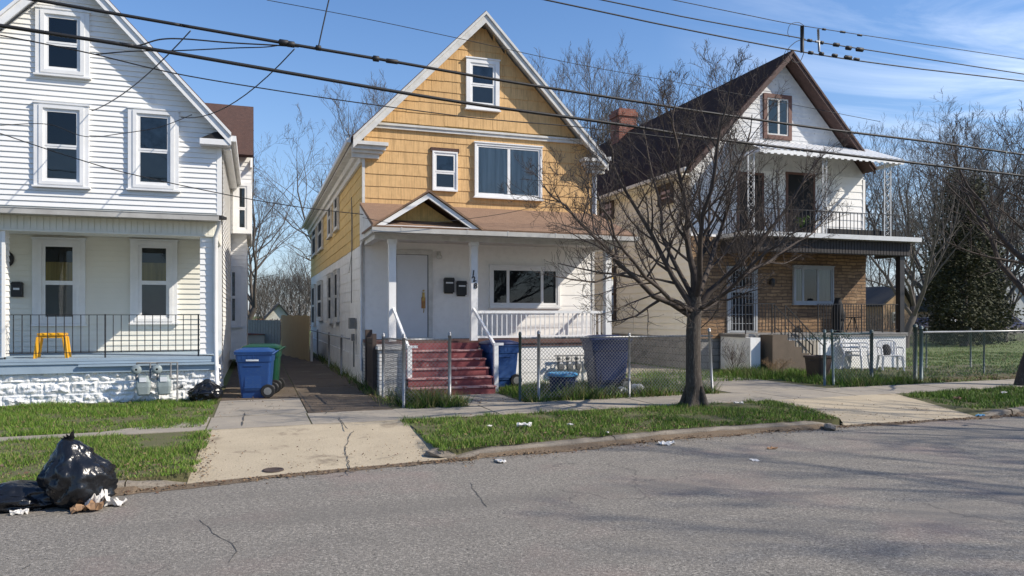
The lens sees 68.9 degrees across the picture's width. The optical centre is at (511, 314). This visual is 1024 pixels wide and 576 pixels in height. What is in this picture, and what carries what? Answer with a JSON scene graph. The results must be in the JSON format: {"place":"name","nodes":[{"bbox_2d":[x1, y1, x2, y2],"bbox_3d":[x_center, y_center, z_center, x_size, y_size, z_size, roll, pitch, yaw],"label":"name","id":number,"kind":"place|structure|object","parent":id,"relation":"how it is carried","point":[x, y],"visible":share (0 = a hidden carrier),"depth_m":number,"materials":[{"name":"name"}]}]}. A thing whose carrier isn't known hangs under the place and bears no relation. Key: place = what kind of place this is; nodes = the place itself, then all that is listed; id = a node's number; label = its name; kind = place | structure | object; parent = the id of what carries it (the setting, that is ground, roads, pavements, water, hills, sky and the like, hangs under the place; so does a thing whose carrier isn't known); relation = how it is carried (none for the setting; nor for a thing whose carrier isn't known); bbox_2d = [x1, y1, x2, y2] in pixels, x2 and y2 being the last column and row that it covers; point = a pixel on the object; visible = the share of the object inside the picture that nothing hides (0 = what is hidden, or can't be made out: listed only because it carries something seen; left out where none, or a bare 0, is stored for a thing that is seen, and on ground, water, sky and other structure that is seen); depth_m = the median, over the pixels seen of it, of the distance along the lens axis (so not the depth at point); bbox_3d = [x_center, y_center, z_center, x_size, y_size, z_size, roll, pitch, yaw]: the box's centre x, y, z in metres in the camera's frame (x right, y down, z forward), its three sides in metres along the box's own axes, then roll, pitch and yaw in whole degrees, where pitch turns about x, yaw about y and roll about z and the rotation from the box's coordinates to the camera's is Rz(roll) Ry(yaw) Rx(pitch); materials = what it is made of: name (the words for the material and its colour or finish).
{"place":"outdoors","nodes":[
{"label":"outdoors","id":0,"kind":"place"},
{"bbox_2d":[0,133,362,214],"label":"overhead cable","id":1,"kind":"object","parent":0,"point":[172,183],"visible":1,"depth_m":11.74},
{"bbox_2d":[263,303,288,319],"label":"garage","id":2,"kind":"structure","parent":0,"point":[276,311],"depth_m":59.15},
{"bbox_2d":[0,35,687,139],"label":"overhead cable","id":3,"kind":"object","parent":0,"point":[311,95],"visible":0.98,"depth_m":11.60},
{"bbox_2d":[0,379,1021,441],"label":"sidewalk","id":4,"kind":"structure","parent":0,"point":[499,407],"depth_m":12.94,"materials":[{"name":"grey concrete"}]},
{"bbox_2d":[0,390,1021,485],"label":"verge ground","id":5,"kind":"structure","parent":0,"point":[181,477],"depth_m":9.93,"materials":[{"name":"plant"}]},
{"bbox_2d":[0,428,211,482],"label":"grass","id":6,"kind":"structure","parent":5,"relation":"on","point":[101,446],"depth_m":8.54,"materials":[{"name":"plant"}]},
{"bbox_2d":[187,393,976,483],"bbox_3d":[2.255,1.645,11.227,13.022,0.128,3.095,0,0,-22],"label":"driveway apron","id":7,"kind":"object","parent":5,"relation":"on","point":[271,445],"visible":0.97,"depth_m":9.68,"materials":[{"name":"concrete"}]},
{"bbox_2d":[424,446,455,458],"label":"litter","id":8,"kind":"object","parent":7,"relation":"on","point":[434,452],"visible":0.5,"depth_m":8.90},
{"bbox_2d":[398,398,838,450],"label":"grass","id":9,"kind":"structure","parent":5,"relation":"on","point":[505,421],"depth_m":11.03,"materials":[{"name":"plant"}]},
{"bbox_2d":[498,44,856,407],"bbox_3d":[3.749,-1.540,13.183,8.657,6.405,4.823,0,0,-19],"label":"street tree","id":10,"kind":"object","parent":5,"relation":"on","point":[695,308],"visible":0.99,"depth_m":12.70,"materials":[{"name":"brown plant"}]},
{"bbox_2d":[900,384,1023,408],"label":"grass","id":11,"kind":"structure","parent":5,"relation":"on","point":[1017,399],"depth_m":14.30,"materials":[{"name":"plant"}]},
{"bbox_2d":[903,99,1023,385],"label":"street tree","id":12,"kind":"object","parent":5,"relation":"on","point":[1019,377],"visible":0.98,"depth_m":17.06,"materials":[{"name":"brown plant"}]},
{"bbox_2d":[0,412,1023,575],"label":"road","id":13,"kind":"structure","parent":0,"point":[937,497],"depth_m":6.39,"materials":[{"name":"asphalt"}]},
{"bbox_2d":[0,480,56,512],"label":"rubbish bag","id":14,"kind":"object","parent":13,"relation":"on","point":[30,495],"visible":0.72,"depth_m":6.54,"materials":[{"name":"plastic"}]},
{"bbox_2d":[36,429,117,509],"bbox_3d":[-3.902,1.372,6.709,0.565,0.696,0.580,0,0,29],"label":"rubbish bag","id":15,"kind":"object","parent":13,"relation":"on","point":[73,472],"visible":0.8,"depth_m":6.56,"materials":[{"name":"plastic"}]},
{"bbox_2d":[85,489,109,504],"bbox_3d":[-3.694,1.625,6.626,0.158,0.196,0.204,0,0,42],"label":"waste paper","id":16,"kind":"object","parent":15,"relation":"in","point":[102,495],"visible":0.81,"depth_m":6.60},
{"bbox_2d":[70,499,104,513],"bbox_3d":[-3.712,1.667,6.537,0.272,0.114,0.172,0,0,-30],"label":"cardboard scrap","id":17,"kind":"object","parent":13,"relation":"on","point":[92,505],"visible":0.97,"depth_m":6.50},
{"bbox_2d":[0,372,1021,493],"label":"leaf litter","id":18,"kind":"object","parent":13,"relation":"on","point":[639,441],"visible":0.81,"depth_m":10.10,"materials":[{"name":"plant"}]},
{"bbox_2d":[117,406,1023,488],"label":"curb","id":19,"kind":"structure","parent":13,"relation":"on","point":[146,484],"depth_m":9.87,"materials":[{"name":"concrete"}]},
{"bbox_2d":[0,319,1023,436],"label":"yard ground","id":20,"kind":"structure","parent":0,"point":[226,377],"depth_m":18.72,"materials":[{"name":"plant"}]},
{"bbox_2d":[0,397,218,436],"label":"grass","id":21,"kind":"structure","parent":20,"relation":"on","point":[13,419],"depth_m":11.72,"materials":[{"name":"plant"}]},
{"bbox_2d":[0,0,253,405],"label":"white house","id":22,"kind":"structure","parent":20,"relation":"on","point":[116,276],"depth_m":15.34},
{"bbox_2d":[33,333,71,358],"bbox_3d":[-8.367,0.558,13.602,0.556,0.451,0.380,0,0,-23],"label":"plastic stool","id":23,"kind":"object","parent":22,"relation":"on","point":[52,335],"visible":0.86,"depth_m":13.52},
{"bbox_2d":[30,237,86,325],"bbox_3d":[-9.234,-0.668,15.222,1.005,1.800,0.112,0,0,-19],"label":"window","id":24,"kind":"structure","parent":22,"relation":"in","point":[58,264],"depth_m":15.23,"materials":[{"name":"white paint"}]},
{"bbox_2d":[31,101,90,189],"bbox_3d":[-9.189,-3.448,15.238,1.046,1.725,0.112,0,0,-19],"label":"window","id":25,"kind":"structure","parent":22,"relation":"in","point":[51,169],"depth_m":15.25,"materials":[{"name":"white paint"}]},
{"bbox_2d":[33,5,91,79],"bbox_3d":[-9.171,-5.542,15.244,1.027,1.387,0.112,0,0,-19],"label":"window","id":26,"kind":"structure","parent":22,"relation":"in","point":[51,61],"depth_m":15.25,"materials":[{"name":"white paint"}]},
{"bbox_2d":[126,106,180,192],"bbox_3d":[-7.576,-3.483,15.791,1.036,1.740,0.112,0,0,-19],"label":"window","id":27,"kind":"structure","parent":22,"relation":"in","point":[153,153],"depth_m":15.80,"materials":[{"name":"white paint"}]},
{"bbox_2d":[128,238,178,323],"bbox_3d":[-7.571,-0.693,15.792,0.964,1.796,0.112,0,0,-19],"label":"window","id":28,"kind":"structure","parent":22,"relation":"in","point":[153,262],"depth_m":15.80,"materials":[{"name":"white paint"}]},
{"bbox_2d":[131,362,183,399],"bbox_3d":[-6.463,1.326,13.614,0.868,0.928,0.179,0,0,-19],"label":"gas meter set","id":29,"kind":"object","parent":22,"relation":"attached to","point":[163,385],"visible":0.99,"depth_m":13.56,"materials":[{"name":"grey paint"}]},
{"bbox_2d":[231,265,241,327],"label":"window","id":30,"kind":"structure","parent":22,"relation":"in","point":[235,270],"depth_m":21.70,"materials":[{"name":"white paint"}]},
{"bbox_2d":[233,182,250,233],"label":"window","id":31,"kind":"structure","parent":22,"relation":"in","point":[241,206],"depth_m":21.44,"materials":[{"name":"white paint"}]},
{"bbox_2d":[187,379,222,401],"bbox_3d":[-5.649,1.396,13.812,0.573,0.408,0.654,0,0,31],"label":"rubbish bag","id":32,"kind":"object","parent":20,"relation":"on","point":[206,389],"visible":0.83,"depth_m":13.66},
{"bbox_2d":[248,333,264,343],"bbox_3d":[-11.143,1.202,32.635,0.927,0.781,3.070,0,0,-19],"label":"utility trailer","id":33,"kind":"object","parent":20,"relation":"on","point":[254,338],"visible":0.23,"depth_m":31.22,"materials":[{"name":"metal"}]},
{"bbox_2d":[248,320,280,344],"bbox_3d":[-11.334,0.900,32.640,0.020,1.350,7.189,0,0,-36],"label":"grey screen fence","id":34,"kind":"object","parent":20,"relation":"on","point":[270,330],"visible":0.31,"depth_m":31.00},
{"bbox_2d":[248,267,295,317],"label":"bare tree","id":35,"kind":"object","parent":20,"relation":"on","point":[264,299],"visible":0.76,"depth_m":70.01,"materials":[{"name":"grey plant"}]},
{"bbox_2d":[248,178,295,280],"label":"bare tree","id":36,"kind":"object","parent":20,"relation":"on","point":[263,238],"visible":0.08,"depth_m":60.74,"materials":[{"name":"brown plant"}]},
{"bbox_2d":[248,127,311,319],"bbox_3d":[-13.511,-3.966,37.955,7.509,11.350,9.516,0,0,-19],"label":"bare tree","id":37,"kind":"object","parent":20,"relation":"on","point":[252,304],"visible":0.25,"depth_m":37.59,"materials":[{"name":"brown plant"}]},
{"bbox_2d":[263,232,310,304],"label":"bare tree","id":38,"kind":"object","parent":20,"relation":"on","point":[290,251],"visible":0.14,"depth_m":74.25,"materials":[{"name":"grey plant"}]},
{"bbox_2d":[269,255,310,315],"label":"bare tree","id":39,"kind":"object","parent":20,"relation":"on","point":[300,290],"visible":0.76,"depth_m":61.41,"materials":[{"name":"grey plant"}]},
{"bbox_2d":[253,92,380,260],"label":"bare tree","id":40,"kind":"object","parent":20,"relation":"on","point":[307,206],"visible":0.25,"depth_m":50.38,"materials":[{"name":"brown plant"}]},
{"bbox_2d":[310,329,349,374],"bbox_3d":[-6.303,1.090,24.920,0.072,1.120,14.834,0,0,-19],"label":"side rail","id":41,"kind":"object","parent":20,"relation":"on","point":[329,334],"visible":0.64,"depth_m":22.89,"materials":[{"name":"metal"}]},
{"bbox_2d":[313,72,398,167],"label":"bare tree","id":42,"kind":"object","parent":20,"relation":"on","point":[367,99],"visible":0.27,"depth_m":58.49,"materials":[{"name":"brown plant"}]},
{"bbox_2d":[365,330,376,394],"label":"side gate","id":43,"kind":"structure","parent":20,"relation":"on","point":[370,357],"depth_m":15.30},
{"bbox_2d":[301,11,638,396],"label":"ochre house","id":44,"kind":"structure","parent":20,"relation":"on","point":[469,284],"depth_m":17.99,"materials":[{"name":"wood"}]},
{"bbox_2d":[310,284,315,325],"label":"window","id":45,"kind":"structure","parent":44,"relation":"in","point":[313,287],"depth_m":31.85,"materials":[{"name":"white paint"}]},
{"bbox_2d":[316,214,322,253],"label":"window","id":46,"kind":"structure","parent":44,"relation":"in","point":[320,226],"depth_m":28.39,"materials":[{"name":"white paint"}]},
{"bbox_2d":[316,280,322,320],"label":"window","id":47,"kind":"structure","parent":44,"relation":"in","point":[319,283],"depth_m":28.39,"materials":[{"name":"white paint"}]},
{"bbox_2d":[326,272,332,322],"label":"window","id":48,"kind":"structure","parent":44,"relation":"in","point":[330,275],"depth_m":24.19,"materials":[{"name":"white paint"}]},
{"bbox_2d":[332,196,338,233],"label":"window","id":49,"kind":"structure","parent":44,"relation":"in","point":[335,203],"depth_m":22.75,"materials":[{"name":"white paint"}]},
{"bbox_2d":[332,268,338,321],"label":"window","id":50,"kind":"structure","parent":44,"relation":"in","point":[336,271],"depth_m":22.75,"materials":[{"name":"white paint"}]},
{"bbox_2d":[396,254,427,337],"bbox_3d":[-2.346,-0.443,17.638,0.760,1.965,0.108,0,0,-19],"label":"front door","id":51,"kind":"structure","parent":44,"relation":"in","point":[411,270],"depth_m":17.66,"materials":[{"name":"wood"}]},
{"bbox_2d":[432,151,457,191],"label":"window","id":52,"kind":"structure","parent":44,"relation":"in","point":[444,163],"depth_m":17.90,"materials":[{"name":"white paint"}]},
{"bbox_2d":[464,56,500,112],"bbox_3d":[-0.708,-5.595,18.155,0.901,1.274,0.104,0,0,-19],"label":"window","id":53,"kind":"structure","parent":44,"relation":"in","point":[478,90],"depth_m":18.17,"materials":[{"name":"white paint"}]},
{"bbox_2d":[473,141,542,201],"bbox_3d":[-0.076,-3.522,18.403,1.812,1.370,0.104,0,0,-19],"label":"window","id":54,"kind":"structure","parent":44,"relation":"in","point":[495,164],"depth_m":18.39,"materials":[{"name":"white paint"}]},
{"bbox_2d":[488,264,561,308],"bbox_3d":[0.330,-0.688,18.548,1.910,1.074,0.104,0,0,-19],"label":"window","id":55,"kind":"structure","parent":44,"relation":"in","point":[510,286],"depth_m":18.54,"materials":[{"name":"white paint"}]},
{"bbox_2d":[555,355,585,369],"bbox_3d":[1.467,1.251,17.042,1.026,0.678,0.130,0,0,-19],"label":"gas meter set","id":56,"kind":"object","parent":44,"relation":"attached to","point":[577,364],"visible":0.66,"depth_m":16.96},
{"bbox_2d":[479,340,521,386],"bbox_3d":[-0.249,1.043,16.175,0.819,0.994,0.642,0,0,-23],"label":"wheeled bin","id":57,"kind":"object","parent":20,"relation":"on","point":[508,355],"visible":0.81,"depth_m":15.95,"materials":[{"name":"blue plastic"}]},
{"bbox_2d":[382,328,713,407],"bbox_3d":[0.850,0.961,14.691,6.548,1.382,1.766,0,0,-19],"label":"wire fence","id":58,"kind":"object","parent":20,"relation":"on","point":[538,359],"visible":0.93,"depth_m":14.01,"materials":[{"name":"metal"}]},
{"bbox_2d":[547,371,577,392],"bbox_3d":[1.004,1.373,14.879,0.647,0.454,0.616,0,0,41],"label":"storage tub","id":59,"kind":"object","parent":20,"relation":"on","point":[559,377],"visible":0.65,"depth_m":14.66,"materials":[{"name":"blue plastic"}]},
{"bbox_2d":[523,41,651,144],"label":"bare tree","id":60,"kind":"object","parent":20,"relation":"on","point":[589,83],"visible":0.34,"depth_m":50.00,"materials":[{"name":"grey plant"}]},
{"bbox_2d":[495,375,714,401],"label":"grass","id":61,"kind":"structure","parent":20,"relation":"on","point":[506,390],"depth_m":15.16,"materials":[{"name":"plant"}]},
{"bbox_2d":[580,335,632,388],"bbox_3d":[2.026,1.015,15.967,0.978,1.170,0.792,0,0,-13],"label":"wheeled bin","id":62,"kind":"object","parent":20,"relation":"on","point":[602,358],"visible":0.57,"depth_m":15.65,"materials":[{"name":"blue plastic"}]},
{"bbox_2d":[556,37,693,142],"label":"bare tree","id":63,"kind":"object","parent":20,"relation":"on","point":[627,60],"visible":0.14,"depth_m":53.50,"materials":[{"name":"brown plant"}]},
{"bbox_2d":[313,351,949,408],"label":"weeds","id":64,"kind":"object","parent":20,"relation":"on","point":[424,400],"visible":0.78,"depth_m":14.30,"materials":[{"name":"green plant"}]},
{"bbox_2d":[579,29,694,144],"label":"bare tree","id":65,"kind":"object","parent":20,"relation":"on","point":[618,101],"visible":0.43,"depth_m":48.03,"materials":[{"name":"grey plant"}]},
{"bbox_2d":[253,268,1023,341],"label":"brush","id":66,"kind":"object","parent":20,"relation":"on","point":[286,308],"visible":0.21,"depth_m":73.04,"materials":[{"name":"brown plant"}]},
{"bbox_2d":[626,38,759,120],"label":"bare tree","id":67,"kind":"object","parent":20,"relation":"on","point":[710,70],"visible":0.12,"depth_m":58.16,"materials":[{"name":"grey plant"}]},
{"bbox_2d":[721,339,748,368],"bbox_3d":[6.058,1.114,20.342,0.780,0.979,0.944,0,0,4],"label":"shrub","id":68,"kind":"object","parent":20,"relation":"on","point":[732,356],"visible":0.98,"depth_m":20.34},
{"bbox_2d":[594,51,921,370],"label":"stone faced house","id":69,"kind":"structure","parent":20,"relation":"on","point":[786,315],"depth_m":22.80,"materials":[{"name":"white"}]},
{"bbox_2d":[612,267,616,319],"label":"window","id":70,"kind":"structure","parent":69,"relation":"in","point":[614,295],"depth_m":26.27,"materials":[{"name":"white glass"}]},
{"bbox_2d":[730,269,754,332],"bbox_3d":[6.858,-0.421,22.244,0.939,1.923,0.045,0,0,-19],"label":"security door","id":71,"kind":"structure","parent":69,"relation":"in","point":[739,322],"depth_m":22.25,"materials":[{"name":"grey paint"}]},
{"bbox_2d":[737,172,763,231],"bbox_3d":[7.160,-3.275,22.409,0.940,1.990,0.050,0,0,-19],"label":"balcony door","id":72,"kind":"structure","parent":69,"relation":"in","point":[744,201],"depth_m":22.39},
{"bbox_2d":[763,93,791,140],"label":"window","id":73,"kind":"structure","parent":69,"relation":"in","point":[781,131],"depth_m":22.71,"materials":[{"name":"white paint"}]},
{"bbox_2d":[785,172,814,232],"bbox_3d":[8.887,-3.325,23.000,1.090,2.090,0.050,0,0,-19],"label":"balcony door","id":74,"kind":"structure","parent":69,"relation":"in","point":[793,178],"depth_m":22.98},
{"bbox_2d":[792,265,834,304],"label":"window","id":75,"kind":"structure","parent":69,"relation":"in","point":[811,285],"depth_m":23.06,"materials":[{"name":"grey paint"}]},
{"bbox_2d":[832,298,844,332],"bbox_3d":[9.874,0.015,22.625,0.400,1.050,0.400,0,0,-19],"label":"tall planter","id":76,"kind":"object","parent":69,"relation":"on","point":[838,301],"visible":0.73,"depth_m":22.50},
{"bbox_2d":[626,364,923,387],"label":"grass","id":77,"kind":"structure","parent":20,"relation":"on","point":[800,376],"depth_m":18.33,"materials":[{"name":"plant"}]},
{"bbox_2d":[803,355,830,378],"bbox_3d":[7.407,1.294,18.062,0.632,0.612,0.504,0,0,-34],"label":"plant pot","id":78,"kind":"object","parent":20,"relation":"on","point":[814,364],"visible":0.64,"depth_m":17.92,"materials":[{"name":"brown plastic"}]},
{"bbox_2d":[839,340,869,369],"bbox_3d":[9.934,1.160,21.677,0.623,0.880,0.710,0,0,-44],"label":"garden chair","id":79,"kind":"object","parent":20,"relation":"on","point":[850,355],"visible":0.71,"depth_m":21.62,"materials":[{"name":"white plastic"}]},
{"bbox_2d":[850,120,908,260],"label":"bare tree","id":80,"kind":"object","parent":20,"relation":"on","point":[879,164],"visible":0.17,"depth_m":50.40,"materials":[{"name":"grey plant"}]},
{"bbox_2d":[866,286,911,331],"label":"tan brick cottage","id":81,"kind":"structure","parent":20,"relation":"on","point":[881,295],"depth_m":60.63,"materials":[{"name":"brick"}]},
{"bbox_2d":[875,339,904,370],"bbox_3d":[10.854,1.160,21.462,0.623,0.880,0.710,0,0,11],"label":"garden chair","id":82,"kind":"object","parent":20,"relation":"on","point":[896,356],"visible":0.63,"depth_m":21.60,"materials":[{"name":"white plastic"}]},
{"bbox_2d":[865,196,927,286],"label":"bare tree","id":83,"kind":"object","parent":20,"relation":"on","point":[880,273],"visible":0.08,"depth_m":75.20,"materials":[{"name":"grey plant"}]},
{"bbox_2d":[823,324,1023,385],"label":"wire fence","id":84,"kind":"object","parent":20,"relation":"on","point":[915,348],"visible":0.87,"depth_m":18.07,"materials":[{"name":"metal"}]},
{"bbox_2d":[858,88,1023,335],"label":"bare tree","id":85,"kind":"object","parent":20,"relation":"on","point":[918,265],"visible":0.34,"depth_m":46.96,"materials":[{"name":"brown plant"}]},
{"bbox_2d":[863,106,1019,347],"bbox_3d":[19.083,-4.001,36.128,9.575,11.420,7.555,0,0,19],"label":"bare tree","id":86,"kind":"object","parent":20,"relation":"on","point":[915,307],"visible":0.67,"depth_m":35.31,"materials":[{"name":"brown plant"}]},
{"bbox_2d":[865,115,1023,295],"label":"bare tree","id":87,"kind":"object","parent":20,"relation":"on","point":[1005,136],"visible":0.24,"depth_m":51.88,"materials":[{"name":"grey plant"}]},
{"bbox_2d":[907,236,988,344],"bbox_3d":[23.367,-1.020,39.983,4.128,6.734,3.949,0,0,-19],"label":"evergreen tree","id":88,"kind":"object","parent":20,"relation":"on","point":[940,324],"visible":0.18,"depth_m":39.81,"materials":[{"name":"green plant"}]},
{"bbox_2d":[883,111,1023,341],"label":"bare tree","id":89,"kind":"object","parent":20,"relation":"on","point":[1016,270],"visible":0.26,"depth_m":43.73,"materials":[{"name":"grey plant"}]},
{"bbox_2d":[925,328,984,372],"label":"fence posts","id":90,"kind":"object","parent":20,"relation":"on","point":[926,329],"visible":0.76,"depth_m":22.38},
{"bbox_2d":[916,162,1023,346],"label":"evergreen tree","id":91,"kind":"object","parent":20,"relation":"on","point":[960,289],"visible":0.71,"depth_m":37.54,"materials":[{"name":"green plant"}]},
{"bbox_2d":[958,234,1023,344],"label":"evergreen tree","id":92,"kind":"object","parent":20,"relation":"on","point":[999,293],"visible":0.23,"depth_m":40.37,"materials":[{"name":"green plant"}]},
{"bbox_2d":[986,184,1023,329],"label":"bare tree","id":93,"kind":"object","parent":20,"relation":"on","point":[1016,300],"visible":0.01,"depth_m":78.28,"materials":[{"name":"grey plant"}]},
{"bbox_2d":[0,24,1023,176],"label":"overhead cable","id":94,"kind":"object","parent":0,"point":[25,29],"visible":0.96,"depth_m":11.27,"materials":[{"name":"rubber"}]},
{"bbox_2d":[0,0,1023,315],"label":"sky","id":95,"kind":"structure","parent":0,"point":[865,90],"materials":[{"name":"blue"}]},
{"bbox_2d":[214,354,821,428],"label":"driveway","id":96,"kind":"structure","parent":0,"point":[303,373],"depth_m":15.46,"materials":[{"name":"concrete"}]},
{"bbox_2d":[233,347,278,397],"bbox_3d":[-4.945,1.111,14.469,0.787,0.954,0.616,0,0,-11],"label":"wheeled bin","id":97,"kind":"object","parent":96,"relation":"on","point":[255,366],"visible":1,"depth_m":14.22,"materials":[{"name":"blue plastic"}]},
{"bbox_2d":[241,343,285,392],"bbox_3d":[-5.106,1.091,15.371,0.819,0.994,0.642,0,0,-11],"label":"wheeled bin","id":98,"kind":"object","parent":96,"relation":"on","point":[278,381],"visible":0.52,"depth_m":15.17,"materials":[{"name":"green plastic"}]},
{"bbox_2d":[281,315,312,360],"bbox_3d":[-7.999,0.802,27.480,0.114,1.595,4.875,0,0,-29],"label":"board fence","id":99,"kind":"object","parent":96,"relation":"on","point":[296,337],"visible":0.95,"depth_m":27.01,"materials":[{"name":"brown wood"}]},
{"bbox_2d":[29,0,1023,155],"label":"overhead cable","id":100,"kind":"object","parent":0,"point":[293,44],"visible":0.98,"depth_m":11.34,"materials":[{"name":"rubber"}]},
{"bbox_2d":[96,46,274,54],"bbox_3d":[-4.315,-3.634,10.206,2.416,0.486,0.016,0,0,-22],"label":"overhead cable","id":101,"kind":"object","parent":100,"relation":"attached to","point":[184,50],"visible":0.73,"depth_m":10.17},
{"bbox_2d":[128,38,298,47],"bbox_3d":[-4.039,-3.662,10.212,2.170,0.313,0.020,0,0,-22],"label":"overhead cable","id":102,"kind":"object","parent":100,"relation":"attached to","point":[212,41],"visible":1,"depth_m":10.18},
{"bbox_2d":[267,0,879,121],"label":"overhead cable","id":103,"kind":"object","parent":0,"point":[550,58],"visible":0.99,"depth_m":14.71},
{"bbox_2d":[545,0,1023,81],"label":"overhead cable","id":104,"kind":"object","parent":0,"point":[846,57],"visible":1,"depth_m":15.91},
{"bbox_2d":[783,22,820,62],"bbox_3d":[6.265,-5.820,16.070,1.116,0.913,0.080,0,0,-24],"label":"line spacer","id":105,"kind":"object","parent":104,"relation":"attached to","point":[801,40],"visible":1,"depth_m":16.03,"materials":[{"name":"metal"}]},
{"bbox_2d":[601,0,1023,74],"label":"overhead cable","id":106,"kind":"object","parent":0,"point":[857,49],"visible":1,"depth_m":16.24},
{"bbox_2d":[674,0,1021,58],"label":"overhead cable","id":107,"kind":"object","parent":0,"point":[824,29],"visible":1,"depth_m":16.45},
{"bbox_2d":[830,338,1023,382],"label":"grass","id":108,"kind":"structure","parent":0,"point":[966,361],"depth_m":24.22,"materials":[{"name":"plant"}]},
{"bbox_2d":[981,271,1023,328],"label":"grey boarded house","id":109,"kind":"structure","parent":0,"point":[1020,305],"depth_m":82.70,"materials":[{"name":"paint"}]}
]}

